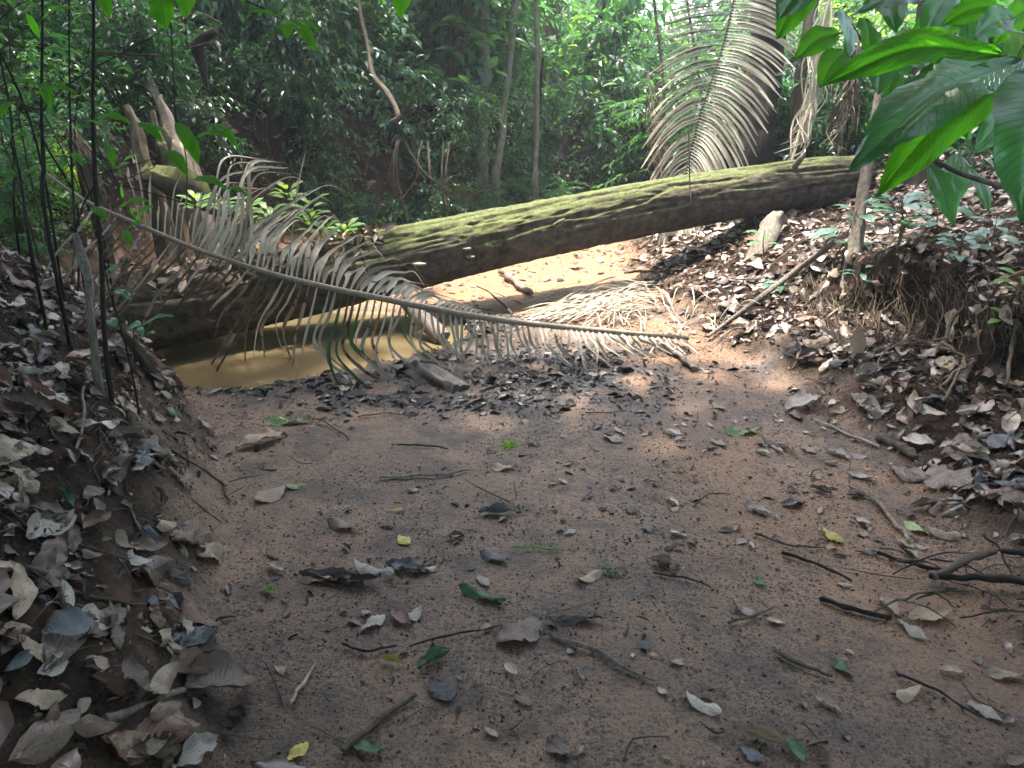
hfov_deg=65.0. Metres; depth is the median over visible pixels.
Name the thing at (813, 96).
dead frond
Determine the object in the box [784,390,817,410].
fallen leaf
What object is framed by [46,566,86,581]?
fallen leaf
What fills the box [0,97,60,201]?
leafy shrub
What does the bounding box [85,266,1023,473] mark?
fine rootlets
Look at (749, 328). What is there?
fallen leaf
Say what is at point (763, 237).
seedling
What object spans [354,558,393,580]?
fallen leaf
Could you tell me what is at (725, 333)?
stick
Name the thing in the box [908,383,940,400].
fallen leaf
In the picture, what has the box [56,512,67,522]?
fallen leaf
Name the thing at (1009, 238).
seedling
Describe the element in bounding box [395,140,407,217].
bank root
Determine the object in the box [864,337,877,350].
fallen leaf
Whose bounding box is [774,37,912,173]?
dark shrub
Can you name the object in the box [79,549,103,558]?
fallen leaf
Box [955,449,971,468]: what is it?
fallen leaf
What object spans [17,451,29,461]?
fallen leaf
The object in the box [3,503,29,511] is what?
fallen leaf
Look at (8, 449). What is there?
fallen leaf
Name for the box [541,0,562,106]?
canopy tree
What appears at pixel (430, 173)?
bank root
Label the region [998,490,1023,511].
fallen leaf
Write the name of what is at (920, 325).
fallen leaf
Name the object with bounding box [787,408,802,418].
fallen leaf
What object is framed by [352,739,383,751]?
fallen leaf
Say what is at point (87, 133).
glossy shrub
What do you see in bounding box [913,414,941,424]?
fallen leaf
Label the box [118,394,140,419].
fallen leaf
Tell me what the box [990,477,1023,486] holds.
fallen leaf
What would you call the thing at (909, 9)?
broadleaf sapling
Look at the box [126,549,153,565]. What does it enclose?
fallen leaf
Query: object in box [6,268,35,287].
fallen leaf
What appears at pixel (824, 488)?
fallen leaf
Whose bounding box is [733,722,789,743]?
fallen leaf
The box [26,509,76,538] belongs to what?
fallen leaf
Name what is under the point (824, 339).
fallen leaf
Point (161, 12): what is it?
thin sapling
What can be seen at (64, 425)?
fallen leaf
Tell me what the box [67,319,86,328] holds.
fallen leaf
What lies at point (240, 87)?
leafy shrub
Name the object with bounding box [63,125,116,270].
root
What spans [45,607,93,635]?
fallen leaf
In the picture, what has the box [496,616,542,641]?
fallen leaf
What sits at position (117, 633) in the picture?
fallen leaf
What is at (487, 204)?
feathery bush
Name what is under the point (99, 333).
fallen leaf
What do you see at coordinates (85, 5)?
leafy shrub
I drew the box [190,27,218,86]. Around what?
dead branch stub
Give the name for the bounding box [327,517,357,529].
fallen leaf
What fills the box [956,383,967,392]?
fallen leaf
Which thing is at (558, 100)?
glossy shrub
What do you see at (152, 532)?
fallen leaf
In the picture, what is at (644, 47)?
leafy shrub
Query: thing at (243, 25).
glossy shrub
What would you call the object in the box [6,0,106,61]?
glossy shrub
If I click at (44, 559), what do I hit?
fallen leaf
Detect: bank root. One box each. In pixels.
[253,101,263,141]
[265,99,276,190]
[287,114,305,184]
[386,140,399,190]
[389,140,418,211]
[392,140,397,188]
[392,141,397,199]
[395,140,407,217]
[417,140,462,199]
[427,141,436,217]
[441,141,446,216]
[445,141,450,216]
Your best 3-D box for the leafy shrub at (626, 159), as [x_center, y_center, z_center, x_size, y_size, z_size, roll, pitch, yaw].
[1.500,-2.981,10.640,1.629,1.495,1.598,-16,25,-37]
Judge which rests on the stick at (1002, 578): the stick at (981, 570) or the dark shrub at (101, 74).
the stick at (981, 570)
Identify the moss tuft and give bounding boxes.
[498,437,523,450]
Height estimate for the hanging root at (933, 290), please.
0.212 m
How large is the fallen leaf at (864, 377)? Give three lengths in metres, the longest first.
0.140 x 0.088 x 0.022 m
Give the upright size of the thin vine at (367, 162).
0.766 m
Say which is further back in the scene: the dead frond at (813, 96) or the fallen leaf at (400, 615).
the dead frond at (813, 96)
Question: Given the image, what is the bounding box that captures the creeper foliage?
[3,48,994,194]
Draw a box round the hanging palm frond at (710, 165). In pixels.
[641,0,797,244]
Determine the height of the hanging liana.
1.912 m
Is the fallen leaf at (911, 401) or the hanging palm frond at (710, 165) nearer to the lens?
the fallen leaf at (911, 401)
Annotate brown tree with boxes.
[785,1,818,160]
[901,1,939,187]
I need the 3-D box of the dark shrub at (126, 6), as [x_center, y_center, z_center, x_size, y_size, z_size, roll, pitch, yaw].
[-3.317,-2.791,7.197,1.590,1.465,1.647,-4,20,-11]
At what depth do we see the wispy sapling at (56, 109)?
3.82 m
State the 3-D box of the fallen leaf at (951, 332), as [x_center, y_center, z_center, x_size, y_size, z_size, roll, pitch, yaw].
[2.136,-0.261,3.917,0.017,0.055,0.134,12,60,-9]
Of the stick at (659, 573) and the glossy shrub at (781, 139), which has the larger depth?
the glossy shrub at (781, 139)
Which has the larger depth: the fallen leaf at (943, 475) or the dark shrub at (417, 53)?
the dark shrub at (417, 53)
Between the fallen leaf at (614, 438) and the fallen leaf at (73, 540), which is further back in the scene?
the fallen leaf at (614, 438)
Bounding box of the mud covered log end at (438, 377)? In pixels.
[401,360,469,393]
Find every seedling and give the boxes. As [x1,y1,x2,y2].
[175,190,217,239]
[201,196,240,243]
[226,197,266,217]
[253,203,288,230]
[269,180,308,230]
[290,193,331,248]
[304,220,339,254]
[328,217,365,232]
[743,229,779,255]
[761,278,794,292]
[808,202,885,277]
[839,265,872,289]
[862,191,936,252]
[911,190,976,236]
[931,229,994,269]
[967,216,1023,251]
[987,307,1020,325]
[994,267,1023,298]
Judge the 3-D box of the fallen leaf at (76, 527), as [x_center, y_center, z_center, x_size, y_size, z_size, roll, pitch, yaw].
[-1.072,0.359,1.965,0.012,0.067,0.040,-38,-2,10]
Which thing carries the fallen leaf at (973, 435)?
on the fallen leaf at (962, 436)
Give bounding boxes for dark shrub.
[0,0,128,151]
[0,0,156,156]
[45,38,160,141]
[60,0,240,148]
[64,0,223,137]
[73,2,200,77]
[81,0,204,86]
[101,0,273,82]
[116,60,250,209]
[166,8,272,169]
[175,2,322,82]
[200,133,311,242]
[203,0,380,85]
[215,0,370,171]
[231,57,401,214]
[369,0,524,103]
[407,0,586,140]
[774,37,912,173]
[788,0,870,86]
[793,0,861,46]
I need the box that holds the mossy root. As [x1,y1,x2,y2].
[142,165,259,329]
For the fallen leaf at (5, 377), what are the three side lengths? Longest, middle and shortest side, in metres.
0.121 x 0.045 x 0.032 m
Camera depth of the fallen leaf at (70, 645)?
1.62 m
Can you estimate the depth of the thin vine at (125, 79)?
4.27 m
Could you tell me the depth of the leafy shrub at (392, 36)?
10.53 m
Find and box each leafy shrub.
[0,0,79,137]
[0,39,97,149]
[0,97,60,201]
[0,129,85,262]
[10,0,119,76]
[189,26,318,147]
[267,0,399,80]
[268,0,415,98]
[268,135,367,238]
[344,0,433,91]
[355,182,416,227]
[372,6,415,86]
[384,80,522,217]
[396,168,498,220]
[468,0,581,96]
[488,124,555,206]
[501,2,576,83]
[508,81,613,192]
[511,24,604,151]
[512,3,717,191]
[571,2,703,73]
[572,42,701,171]
[574,102,682,193]
[594,19,748,185]
[655,86,782,165]
[659,45,807,171]
[674,13,795,76]
[685,0,857,148]
[775,67,873,156]
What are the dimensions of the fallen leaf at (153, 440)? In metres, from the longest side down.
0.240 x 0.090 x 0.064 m
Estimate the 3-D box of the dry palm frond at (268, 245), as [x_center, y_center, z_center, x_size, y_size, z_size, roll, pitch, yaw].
[-0.850,-0.891,4.664,3.331,1.592,2.235,-9,22,-24]
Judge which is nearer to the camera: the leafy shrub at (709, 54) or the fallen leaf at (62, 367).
the fallen leaf at (62, 367)
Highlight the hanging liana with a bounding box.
[357,0,400,122]
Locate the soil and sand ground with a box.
[0,42,1023,767]
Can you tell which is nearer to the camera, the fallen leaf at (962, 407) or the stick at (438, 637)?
the stick at (438, 637)
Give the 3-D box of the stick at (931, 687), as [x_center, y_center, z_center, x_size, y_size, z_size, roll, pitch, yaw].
[1.056,0.765,1.989,0.028,0.011,0.202,-16,25,-38]
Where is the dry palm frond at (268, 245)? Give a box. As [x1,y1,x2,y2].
[26,84,697,385]
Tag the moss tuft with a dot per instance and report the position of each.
(509, 443)
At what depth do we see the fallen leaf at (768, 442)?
3.41 m
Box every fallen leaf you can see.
[0,262,15,273]
[0,297,27,306]
[0,342,23,347]
[0,365,12,386]
[0,386,24,417]
[0,421,30,433]
[0,434,41,462]
[0,456,11,465]
[0,621,31,634]
[0,627,25,654]
[1,387,54,413]
[1,468,39,477]
[2,649,32,671]
[3,474,33,487]
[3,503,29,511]
[3,543,18,554]
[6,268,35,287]
[7,464,39,493]
[7,708,80,764]
[9,562,38,621]
[10,366,43,376]
[14,369,80,417]
[14,440,27,449]
[14,688,68,709]
[15,477,29,504]
[16,634,53,662]
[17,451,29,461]
[22,337,52,346]
[24,411,36,422]
[26,323,56,344]
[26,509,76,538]
[29,501,67,512]
[31,547,63,588]
[35,388,67,404]
[36,290,59,304]
[36,345,51,362]
[37,656,67,676]
[38,299,55,311]
[40,278,50,290]
[41,534,69,566]
[42,606,93,672]
[45,279,67,289]
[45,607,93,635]
[45,702,60,722]
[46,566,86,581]
[50,416,82,434]
[53,360,69,374]
[54,650,64,659]
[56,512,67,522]
[57,518,73,536]
[58,487,74,505]
[58,579,74,605]
[59,304,83,312]
[59,374,83,389]
[60,601,71,607]
[61,356,87,366]
[64,520,82,541]
[65,349,103,357]
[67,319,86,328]
[67,529,80,552]
[69,310,100,325]
[71,714,119,736]
[75,510,89,528]
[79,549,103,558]
[80,509,110,528]
[81,603,123,630]
[83,485,104,499]
[84,305,100,316]
[85,602,125,636]
[87,329,101,339]
[92,496,105,517]
[92,669,135,696]
[93,656,109,668]
[99,476,123,495]
[100,642,114,652]
[100,715,197,765]
[102,453,134,481]
[106,425,150,438]
[108,600,125,649]
[110,333,121,345]
[111,312,125,324]
[112,730,167,757]
[115,529,146,551]
[116,750,145,764]
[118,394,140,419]
[119,386,132,403]
[122,651,149,692]
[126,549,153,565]
[131,555,176,584]
[131,730,182,759]
[132,444,153,465]
[133,534,168,550]
[135,520,160,540]
[136,362,145,379]
[144,434,174,457]
[148,595,158,605]
[149,700,181,721]
[150,445,169,455]
[150,453,166,470]
[150,606,165,627]
[150,661,180,693]
[152,408,165,421]
[156,520,178,531]
[159,370,176,379]
[159,370,177,385]
[159,628,171,646]
[162,752,174,767]
[166,567,194,585]
[166,631,181,649]
[167,407,181,417]
[169,625,218,646]
[170,519,213,550]
[170,647,213,674]
[170,651,207,669]
[171,374,183,388]
[174,709,200,726]
[176,464,194,480]
[176,731,217,766]
[178,629,187,646]
[182,599,218,626]
[182,616,194,634]
[185,650,255,688]
[195,541,225,562]
[198,416,216,433]
[235,428,286,449]
[253,484,285,501]
[260,584,276,593]
[265,415,311,425]
[266,549,278,558]
[267,560,284,571]
[285,483,304,488]
[286,742,307,760]
[297,573,331,583]
[298,567,380,582]
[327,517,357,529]
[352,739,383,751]
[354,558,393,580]
[360,614,384,630]
[376,654,403,664]
[377,522,394,526]
[385,557,429,571]
[391,506,405,511]
[391,609,410,626]
[397,534,410,543]
[408,604,421,620]
[417,645,450,668]
[429,677,455,702]
[451,361,462,379]
[458,583,505,600]
[476,574,488,585]
[479,502,511,512]
[479,549,508,560]
[491,462,516,470]
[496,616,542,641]
[504,662,517,674]
[512,695,533,705]
[525,438,538,444]
[545,613,601,625]
[545,735,571,753]
[563,529,575,534]
[575,570,602,582]
[576,664,584,679]
[600,567,618,574]
[602,435,623,441]
[625,506,640,512]
[640,525,659,531]
[647,554,678,566]
[659,752,672,759]
[663,428,682,435]
[686,689,721,715]
[709,439,726,445]
[711,402,726,408]
[725,426,762,435]
[733,321,755,337]
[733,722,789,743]
[740,746,765,761]
[744,503,772,513]
[752,576,765,585]
[762,434,787,448]
[782,342,801,356]
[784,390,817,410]
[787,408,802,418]
[787,737,804,765]
[788,495,806,502]
[793,314,821,320]
[800,445,815,453]
[802,335,830,347]
[810,484,831,492]
[811,693,841,711]
[820,326,838,342]
[823,527,843,542]
[826,404,849,412]
[826,446,851,458]
[829,344,842,350]
[829,355,851,366]
[830,653,852,676]
[845,471,877,477]
[847,351,875,364]
[850,324,865,358]
[850,392,867,399]
[853,366,868,381]
[854,364,884,374]
[854,394,881,411]
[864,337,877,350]
[868,405,894,418]
[870,342,902,358]
[873,311,879,321]
[878,593,899,615]
[880,310,899,323]
[889,465,927,481]
[896,536,916,549]
[896,685,920,702]
[897,618,926,639]
[899,378,910,387]
[900,339,930,345]
[902,433,934,445]
[903,519,928,533]
[907,389,918,413]
[907,606,951,619]
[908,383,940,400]
[908,497,937,509]
[911,319,924,336]
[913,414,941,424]
[917,404,946,414]
[923,464,973,489]
[926,393,948,401]
[927,524,960,540]
[928,493,941,515]
[935,355,954,371]
[937,664,965,672]
[940,443,960,454]
[941,240,966,250]
[944,308,958,324]
[945,320,953,342]
[948,440,989,463]
[952,432,971,441]
[953,457,967,470]
[954,250,969,257]
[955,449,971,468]
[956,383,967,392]
[956,399,994,415]
[956,484,975,493]
[958,404,981,409]
[959,358,973,379]
[963,432,977,440]
[965,700,1002,722]
[966,237,989,248]
[966,248,977,260]
[969,406,995,414]
[970,393,985,403]
[970,487,984,497]
[974,466,996,477]
[974,467,990,476]
[974,470,989,490]
[976,407,988,415]
[977,464,997,480]
[981,367,992,377]
[982,663,1023,678]
[985,433,1015,448]
[987,485,1010,500]
[988,459,1023,474]
[990,455,1023,474]
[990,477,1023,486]
[994,379,1023,385]
[996,248,1009,257]
[996,401,1006,408]
[997,372,1010,378]
[998,274,1008,283]
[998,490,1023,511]
[999,752,1023,764]
[1001,411,1020,434]
[1003,270,1023,285]
[1003,500,1017,506]
[1006,258,1023,264]
[1006,399,1023,419]
[1010,431,1023,440]
[1011,399,1021,408]
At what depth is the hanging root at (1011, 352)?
3.47 m
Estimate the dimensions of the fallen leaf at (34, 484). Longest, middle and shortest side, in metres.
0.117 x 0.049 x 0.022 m
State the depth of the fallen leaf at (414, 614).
2.29 m
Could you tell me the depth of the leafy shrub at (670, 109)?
8.80 m
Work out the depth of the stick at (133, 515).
2.24 m
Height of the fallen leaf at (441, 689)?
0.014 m
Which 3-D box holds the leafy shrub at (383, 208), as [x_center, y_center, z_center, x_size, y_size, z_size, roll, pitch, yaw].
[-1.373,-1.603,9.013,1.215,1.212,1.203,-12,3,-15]
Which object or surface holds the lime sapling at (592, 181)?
on the soil and sand ground
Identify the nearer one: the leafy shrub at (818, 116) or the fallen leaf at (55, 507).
the fallen leaf at (55, 507)
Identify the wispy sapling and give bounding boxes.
[0,0,80,274]
[0,0,100,255]
[0,0,103,301]
[0,15,47,156]
[0,26,169,290]
[0,62,39,213]
[0,101,87,255]
[37,44,137,304]
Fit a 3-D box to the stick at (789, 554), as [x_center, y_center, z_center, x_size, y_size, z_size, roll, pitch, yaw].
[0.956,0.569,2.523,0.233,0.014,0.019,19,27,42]
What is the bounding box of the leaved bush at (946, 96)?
[775,0,1023,226]
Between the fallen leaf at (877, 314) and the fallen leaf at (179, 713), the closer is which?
the fallen leaf at (179, 713)
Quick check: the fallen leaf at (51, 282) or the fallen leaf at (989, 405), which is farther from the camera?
the fallen leaf at (51, 282)
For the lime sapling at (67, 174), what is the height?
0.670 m
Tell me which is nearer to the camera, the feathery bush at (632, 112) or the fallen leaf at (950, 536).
the fallen leaf at (950, 536)
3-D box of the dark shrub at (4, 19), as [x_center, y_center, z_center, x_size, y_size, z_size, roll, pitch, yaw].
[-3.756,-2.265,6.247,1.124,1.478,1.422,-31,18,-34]
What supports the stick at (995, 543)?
on the stick at (1002, 578)
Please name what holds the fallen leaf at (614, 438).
on the soil and sand ground
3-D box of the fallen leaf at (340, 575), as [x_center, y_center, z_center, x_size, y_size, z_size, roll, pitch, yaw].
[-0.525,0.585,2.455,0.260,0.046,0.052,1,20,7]
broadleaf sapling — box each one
[11,1,134,65]
[379,0,550,115]
[526,0,634,99]
[532,0,692,188]
[540,0,675,76]
[602,62,736,181]
[671,0,749,65]
[678,0,751,68]
[785,22,820,54]
[848,11,958,132]
[895,3,916,35]
[908,0,1013,158]
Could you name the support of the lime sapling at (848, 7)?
on the soil and sand ground
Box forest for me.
[541,0,862,80]
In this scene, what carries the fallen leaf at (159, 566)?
on the soil and sand ground
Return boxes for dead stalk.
[839,37,885,289]
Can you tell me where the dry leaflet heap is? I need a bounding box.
[511,239,836,337]
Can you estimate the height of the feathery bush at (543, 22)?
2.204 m
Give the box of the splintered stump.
[147,70,222,260]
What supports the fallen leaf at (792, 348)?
on the soil and sand ground
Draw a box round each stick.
[6,559,163,606]
[34,407,59,441]
[38,278,95,314]
[41,543,65,608]
[68,349,167,380]
[75,366,91,448]
[100,687,185,721]
[114,417,231,501]
[129,507,152,552]
[289,662,316,704]
[312,418,348,438]
[340,693,416,752]
[341,642,396,652]
[358,412,415,416]
[379,469,470,478]
[397,443,447,448]
[409,625,498,646]
[476,286,512,313]
[498,269,533,294]
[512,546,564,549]
[548,631,654,681]
[624,270,663,276]
[640,273,656,305]
[653,572,710,587]
[660,343,698,371]
[709,327,744,346]
[727,606,773,623]
[730,236,804,279]
[755,532,819,547]
[774,648,832,677]
[781,551,851,581]
[814,419,879,446]
[819,596,891,620]
[848,485,909,540]
[874,587,956,611]
[875,434,918,459]
[877,550,957,571]
[879,547,916,564]
[893,552,965,574]
[896,559,941,568]
[896,598,956,627]
[897,672,980,717]
[916,590,961,599]
[927,592,955,607]
[929,573,1023,585]
[930,558,982,573]
[932,548,996,580]
[940,579,1012,609]
[959,609,1023,617]
[973,564,1023,573]
[983,533,1016,585]
[1001,548,1023,555]
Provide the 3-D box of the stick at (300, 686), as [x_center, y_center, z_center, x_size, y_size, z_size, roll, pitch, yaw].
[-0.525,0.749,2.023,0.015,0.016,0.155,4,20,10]
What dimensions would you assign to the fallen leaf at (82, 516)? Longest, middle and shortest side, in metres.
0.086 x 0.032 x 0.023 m
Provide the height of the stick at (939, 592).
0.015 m
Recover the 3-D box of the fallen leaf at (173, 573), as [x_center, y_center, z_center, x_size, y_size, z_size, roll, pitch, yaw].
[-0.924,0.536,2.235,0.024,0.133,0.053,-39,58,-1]
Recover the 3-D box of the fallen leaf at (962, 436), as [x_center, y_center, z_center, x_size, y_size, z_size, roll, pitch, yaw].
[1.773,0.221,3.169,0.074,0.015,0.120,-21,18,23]
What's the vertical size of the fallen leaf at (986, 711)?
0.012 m
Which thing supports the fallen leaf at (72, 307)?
on the soil and sand ground
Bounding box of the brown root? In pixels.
[116,325,179,397]
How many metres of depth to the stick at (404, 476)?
3.12 m
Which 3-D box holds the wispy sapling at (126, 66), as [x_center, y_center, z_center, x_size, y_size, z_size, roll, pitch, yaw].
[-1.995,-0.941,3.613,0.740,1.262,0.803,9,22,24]
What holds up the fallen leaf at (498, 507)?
on the soil and sand ground
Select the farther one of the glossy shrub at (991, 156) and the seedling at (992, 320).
the glossy shrub at (991, 156)
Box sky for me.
[580,0,861,52]
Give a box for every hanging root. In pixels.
[872,334,916,373]
[878,298,897,334]
[903,310,916,341]
[931,287,943,337]
[938,300,967,398]
[941,363,962,401]
[975,307,988,354]
[1004,319,1018,386]
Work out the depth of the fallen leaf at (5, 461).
2.04 m
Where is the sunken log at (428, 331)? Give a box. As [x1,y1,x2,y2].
[402,296,449,343]
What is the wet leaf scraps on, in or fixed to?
on the soil and sand ground
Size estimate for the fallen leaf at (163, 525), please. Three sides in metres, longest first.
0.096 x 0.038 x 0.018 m
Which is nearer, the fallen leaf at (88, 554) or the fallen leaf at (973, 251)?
the fallen leaf at (88, 554)
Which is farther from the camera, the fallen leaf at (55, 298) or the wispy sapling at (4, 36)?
the wispy sapling at (4, 36)
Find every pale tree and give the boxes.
[474,0,489,199]
[491,0,518,206]
[531,0,539,201]
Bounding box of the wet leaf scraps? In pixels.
[0,245,1023,765]
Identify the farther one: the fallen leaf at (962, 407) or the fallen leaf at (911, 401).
the fallen leaf at (911, 401)
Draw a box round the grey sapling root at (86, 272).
[72,232,105,399]
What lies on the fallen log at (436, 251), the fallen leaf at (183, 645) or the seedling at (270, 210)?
the seedling at (270, 210)
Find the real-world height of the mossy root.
1.260 m
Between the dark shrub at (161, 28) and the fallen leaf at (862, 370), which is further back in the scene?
the dark shrub at (161, 28)
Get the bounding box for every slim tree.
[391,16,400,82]
[653,0,665,178]
[686,1,707,147]
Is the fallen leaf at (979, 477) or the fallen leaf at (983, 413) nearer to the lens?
the fallen leaf at (979, 477)
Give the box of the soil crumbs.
[2,258,1023,767]
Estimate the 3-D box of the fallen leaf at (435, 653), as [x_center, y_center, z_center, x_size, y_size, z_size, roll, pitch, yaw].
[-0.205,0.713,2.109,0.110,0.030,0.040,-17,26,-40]
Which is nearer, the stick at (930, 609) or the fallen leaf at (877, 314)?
the stick at (930, 609)
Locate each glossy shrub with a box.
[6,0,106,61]
[39,87,137,178]
[149,0,373,104]
[278,0,439,105]
[339,183,430,231]
[351,47,457,175]
[374,0,534,103]
[396,181,472,223]
[428,79,500,136]
[508,140,575,202]
[510,67,584,162]
[658,35,789,174]
[714,32,870,164]
[722,18,822,132]
[836,5,957,103]
[978,146,993,167]
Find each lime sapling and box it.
[22,143,101,235]
[559,90,637,191]
[747,0,908,124]
[834,4,916,148]
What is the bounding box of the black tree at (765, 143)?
[734,0,785,167]
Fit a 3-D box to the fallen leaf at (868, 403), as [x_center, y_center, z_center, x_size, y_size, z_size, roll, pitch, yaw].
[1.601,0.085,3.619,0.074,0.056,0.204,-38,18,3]
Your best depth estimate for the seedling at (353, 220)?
5.09 m
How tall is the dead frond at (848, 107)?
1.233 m
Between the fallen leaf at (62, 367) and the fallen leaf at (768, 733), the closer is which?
the fallen leaf at (768, 733)
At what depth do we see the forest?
23.87 m
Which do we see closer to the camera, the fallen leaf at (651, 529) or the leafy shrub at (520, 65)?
the fallen leaf at (651, 529)
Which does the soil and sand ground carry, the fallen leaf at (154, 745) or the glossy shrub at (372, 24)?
the glossy shrub at (372, 24)
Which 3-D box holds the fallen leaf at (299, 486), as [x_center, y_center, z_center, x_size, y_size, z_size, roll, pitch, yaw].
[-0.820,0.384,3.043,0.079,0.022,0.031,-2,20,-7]
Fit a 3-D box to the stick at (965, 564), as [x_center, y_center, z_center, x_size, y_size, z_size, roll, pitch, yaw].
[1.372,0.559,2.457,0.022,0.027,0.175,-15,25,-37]
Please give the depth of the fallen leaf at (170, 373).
3.65 m
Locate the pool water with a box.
[152,310,467,389]
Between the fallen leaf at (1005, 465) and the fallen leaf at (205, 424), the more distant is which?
the fallen leaf at (205, 424)
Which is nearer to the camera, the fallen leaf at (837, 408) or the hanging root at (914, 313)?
the fallen leaf at (837, 408)
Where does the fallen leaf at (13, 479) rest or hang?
on the fallen leaf at (34, 484)
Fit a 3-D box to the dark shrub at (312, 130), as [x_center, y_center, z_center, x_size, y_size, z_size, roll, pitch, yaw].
[-1.972,-2.624,8.370,1.659,1.555,1.312,0,40,3]
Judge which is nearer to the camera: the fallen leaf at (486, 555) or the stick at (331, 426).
the fallen leaf at (486, 555)
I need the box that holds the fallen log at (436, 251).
[60,152,876,351]
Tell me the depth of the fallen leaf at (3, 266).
3.41 m
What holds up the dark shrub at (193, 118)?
on the soil and sand ground
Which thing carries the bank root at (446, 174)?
hanging from the soil and sand ground
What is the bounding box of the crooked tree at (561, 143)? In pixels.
[524,0,639,199]
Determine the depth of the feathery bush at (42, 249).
4.24 m
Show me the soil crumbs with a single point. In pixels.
(556, 566)
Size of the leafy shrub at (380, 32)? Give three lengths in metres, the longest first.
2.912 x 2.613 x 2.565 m
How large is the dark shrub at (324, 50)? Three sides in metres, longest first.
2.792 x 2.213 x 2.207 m
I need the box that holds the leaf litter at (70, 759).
[0,69,1023,767]
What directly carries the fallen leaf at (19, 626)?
on the soil and sand ground
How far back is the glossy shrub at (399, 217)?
8.76 m
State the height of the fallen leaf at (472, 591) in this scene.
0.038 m
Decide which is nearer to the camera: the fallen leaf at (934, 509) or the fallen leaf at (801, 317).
the fallen leaf at (934, 509)
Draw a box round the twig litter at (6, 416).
[0,144,1023,767]
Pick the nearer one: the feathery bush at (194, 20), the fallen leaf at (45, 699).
the fallen leaf at (45, 699)
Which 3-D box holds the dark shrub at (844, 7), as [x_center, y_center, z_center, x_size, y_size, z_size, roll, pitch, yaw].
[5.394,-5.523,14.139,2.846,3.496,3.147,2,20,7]
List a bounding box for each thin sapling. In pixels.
[0,57,48,329]
[16,0,76,350]
[52,0,88,293]
[71,0,209,403]
[98,0,409,50]
[103,256,173,413]
[136,22,248,239]
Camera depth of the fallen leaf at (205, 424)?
3.53 m
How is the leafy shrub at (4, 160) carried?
on the soil and sand ground
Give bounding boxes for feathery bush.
[0,120,77,198]
[0,128,59,226]
[0,230,72,272]
[123,3,232,71]
[311,181,384,233]
[461,175,524,213]
[472,0,578,89]
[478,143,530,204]
[532,176,593,200]
[555,86,620,159]
[591,83,777,188]
[601,100,706,185]
[810,88,872,157]
[818,0,896,34]
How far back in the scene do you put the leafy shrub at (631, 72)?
12.35 m
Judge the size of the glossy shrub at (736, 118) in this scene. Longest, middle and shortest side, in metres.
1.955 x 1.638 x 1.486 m
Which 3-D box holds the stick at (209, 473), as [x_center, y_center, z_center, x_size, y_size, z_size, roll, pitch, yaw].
[-1.215,0.234,2.853,0.375,0.422,0.247,-16,25,-37]
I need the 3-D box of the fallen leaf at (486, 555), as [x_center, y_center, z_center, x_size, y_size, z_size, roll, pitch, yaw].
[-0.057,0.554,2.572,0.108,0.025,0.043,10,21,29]
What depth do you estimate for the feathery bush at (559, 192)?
9.29 m
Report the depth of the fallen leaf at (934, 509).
2.82 m
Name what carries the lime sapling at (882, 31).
on the soil and sand ground
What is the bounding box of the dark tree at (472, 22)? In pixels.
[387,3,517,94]
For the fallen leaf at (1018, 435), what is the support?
on the soil and sand ground
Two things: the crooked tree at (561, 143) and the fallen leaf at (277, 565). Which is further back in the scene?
the crooked tree at (561, 143)
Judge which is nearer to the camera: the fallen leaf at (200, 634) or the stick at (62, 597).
the stick at (62, 597)
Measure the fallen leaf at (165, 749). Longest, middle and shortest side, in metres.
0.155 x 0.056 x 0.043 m
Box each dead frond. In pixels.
[639,70,677,178]
[723,62,752,159]
[776,0,833,159]
[820,29,864,155]
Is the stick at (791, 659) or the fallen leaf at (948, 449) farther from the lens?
the fallen leaf at (948, 449)
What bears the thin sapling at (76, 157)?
on the soil and sand ground
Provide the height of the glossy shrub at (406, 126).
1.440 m
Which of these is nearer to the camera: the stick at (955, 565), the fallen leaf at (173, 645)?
the fallen leaf at (173, 645)
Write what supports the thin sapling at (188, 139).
on the soil and sand ground
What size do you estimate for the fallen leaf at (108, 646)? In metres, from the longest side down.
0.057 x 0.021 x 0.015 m
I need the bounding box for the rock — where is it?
[743,211,787,260]
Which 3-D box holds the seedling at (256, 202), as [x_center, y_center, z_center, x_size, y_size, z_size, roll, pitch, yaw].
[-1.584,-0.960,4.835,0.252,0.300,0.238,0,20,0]
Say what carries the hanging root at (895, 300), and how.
hanging from the soil and sand ground
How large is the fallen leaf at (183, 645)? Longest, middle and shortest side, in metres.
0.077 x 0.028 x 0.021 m
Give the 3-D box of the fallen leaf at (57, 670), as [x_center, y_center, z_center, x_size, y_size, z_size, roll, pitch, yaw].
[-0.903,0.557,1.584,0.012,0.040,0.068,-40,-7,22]
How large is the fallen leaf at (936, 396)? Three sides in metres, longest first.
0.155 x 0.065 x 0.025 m
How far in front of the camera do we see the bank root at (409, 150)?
8.56 m
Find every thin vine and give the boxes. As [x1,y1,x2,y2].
[96,41,211,55]
[97,67,159,87]
[128,13,220,35]
[360,128,374,203]
[688,128,697,239]
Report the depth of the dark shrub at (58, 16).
6.55 m
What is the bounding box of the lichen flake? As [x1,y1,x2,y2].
[511,502,526,512]
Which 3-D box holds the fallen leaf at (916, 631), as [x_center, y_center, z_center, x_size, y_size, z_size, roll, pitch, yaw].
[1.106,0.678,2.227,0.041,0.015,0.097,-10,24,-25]
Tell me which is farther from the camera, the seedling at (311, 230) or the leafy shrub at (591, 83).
the leafy shrub at (591, 83)
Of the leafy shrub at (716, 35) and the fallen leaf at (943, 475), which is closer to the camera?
the fallen leaf at (943, 475)
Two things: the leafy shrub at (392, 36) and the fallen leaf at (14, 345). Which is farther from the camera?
the leafy shrub at (392, 36)
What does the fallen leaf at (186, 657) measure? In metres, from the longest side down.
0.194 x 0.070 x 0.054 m

